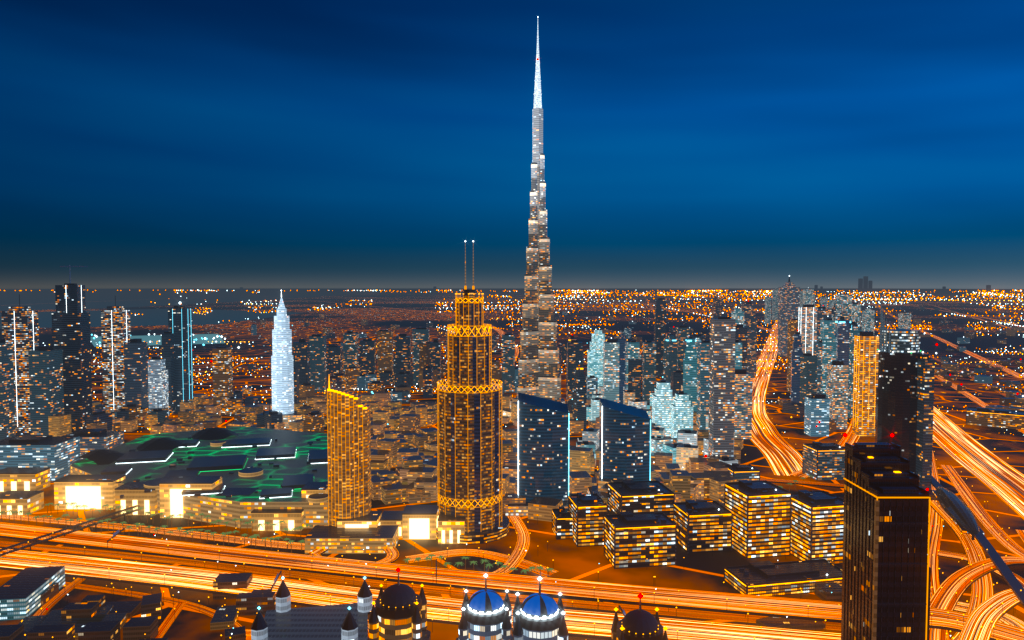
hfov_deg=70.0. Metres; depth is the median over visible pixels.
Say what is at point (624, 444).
boulevard plaza towers
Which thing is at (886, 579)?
dark tower
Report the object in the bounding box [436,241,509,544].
crown tower
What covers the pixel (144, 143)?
sky
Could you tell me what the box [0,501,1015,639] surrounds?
plots
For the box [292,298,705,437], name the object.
towers
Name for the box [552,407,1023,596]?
office quarter
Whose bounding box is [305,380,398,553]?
high-rise building
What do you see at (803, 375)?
business bay towers
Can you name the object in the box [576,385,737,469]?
lit quarter
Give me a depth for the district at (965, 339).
4286.28 m
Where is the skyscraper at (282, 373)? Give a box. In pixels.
[260,290,301,428]
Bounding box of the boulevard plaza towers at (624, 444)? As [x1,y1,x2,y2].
[506,392,650,515]
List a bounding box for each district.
[86,396,323,432]
[102,358,270,405]
[251,306,1023,343]
[778,340,1023,432]
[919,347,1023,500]
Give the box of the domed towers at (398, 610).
[0,566,667,639]
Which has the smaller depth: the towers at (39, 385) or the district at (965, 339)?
the towers at (39, 385)
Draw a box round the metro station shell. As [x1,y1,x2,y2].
[932,486,983,539]
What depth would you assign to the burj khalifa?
1523.75 m
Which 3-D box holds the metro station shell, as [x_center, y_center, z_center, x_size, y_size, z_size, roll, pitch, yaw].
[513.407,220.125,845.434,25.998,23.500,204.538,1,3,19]
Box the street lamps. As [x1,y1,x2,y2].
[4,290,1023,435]
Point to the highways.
(986, 615)
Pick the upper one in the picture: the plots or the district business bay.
the district business bay
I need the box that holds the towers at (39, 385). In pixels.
[0,265,232,480]
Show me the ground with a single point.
(572, 560)
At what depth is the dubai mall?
886.07 m
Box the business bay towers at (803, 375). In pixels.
[566,303,850,428]
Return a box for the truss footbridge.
[0,505,139,555]
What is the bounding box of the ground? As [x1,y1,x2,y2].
[0,288,1023,639]
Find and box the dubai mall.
[0,426,464,543]
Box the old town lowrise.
[48,391,745,521]
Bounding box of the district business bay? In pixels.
[293,330,709,402]
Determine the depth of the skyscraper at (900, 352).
974.74 m
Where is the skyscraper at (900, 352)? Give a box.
[875,304,923,473]
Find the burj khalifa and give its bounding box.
[503,22,572,415]
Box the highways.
[0,291,1023,639]
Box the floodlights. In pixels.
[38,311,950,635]
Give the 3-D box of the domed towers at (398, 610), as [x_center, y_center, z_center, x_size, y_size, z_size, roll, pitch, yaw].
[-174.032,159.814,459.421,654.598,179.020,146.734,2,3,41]
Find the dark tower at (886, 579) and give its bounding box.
[841,433,930,639]
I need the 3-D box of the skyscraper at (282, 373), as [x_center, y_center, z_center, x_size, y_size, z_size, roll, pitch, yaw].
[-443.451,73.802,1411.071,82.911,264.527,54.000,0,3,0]
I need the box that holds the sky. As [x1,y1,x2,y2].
[0,0,1023,288]

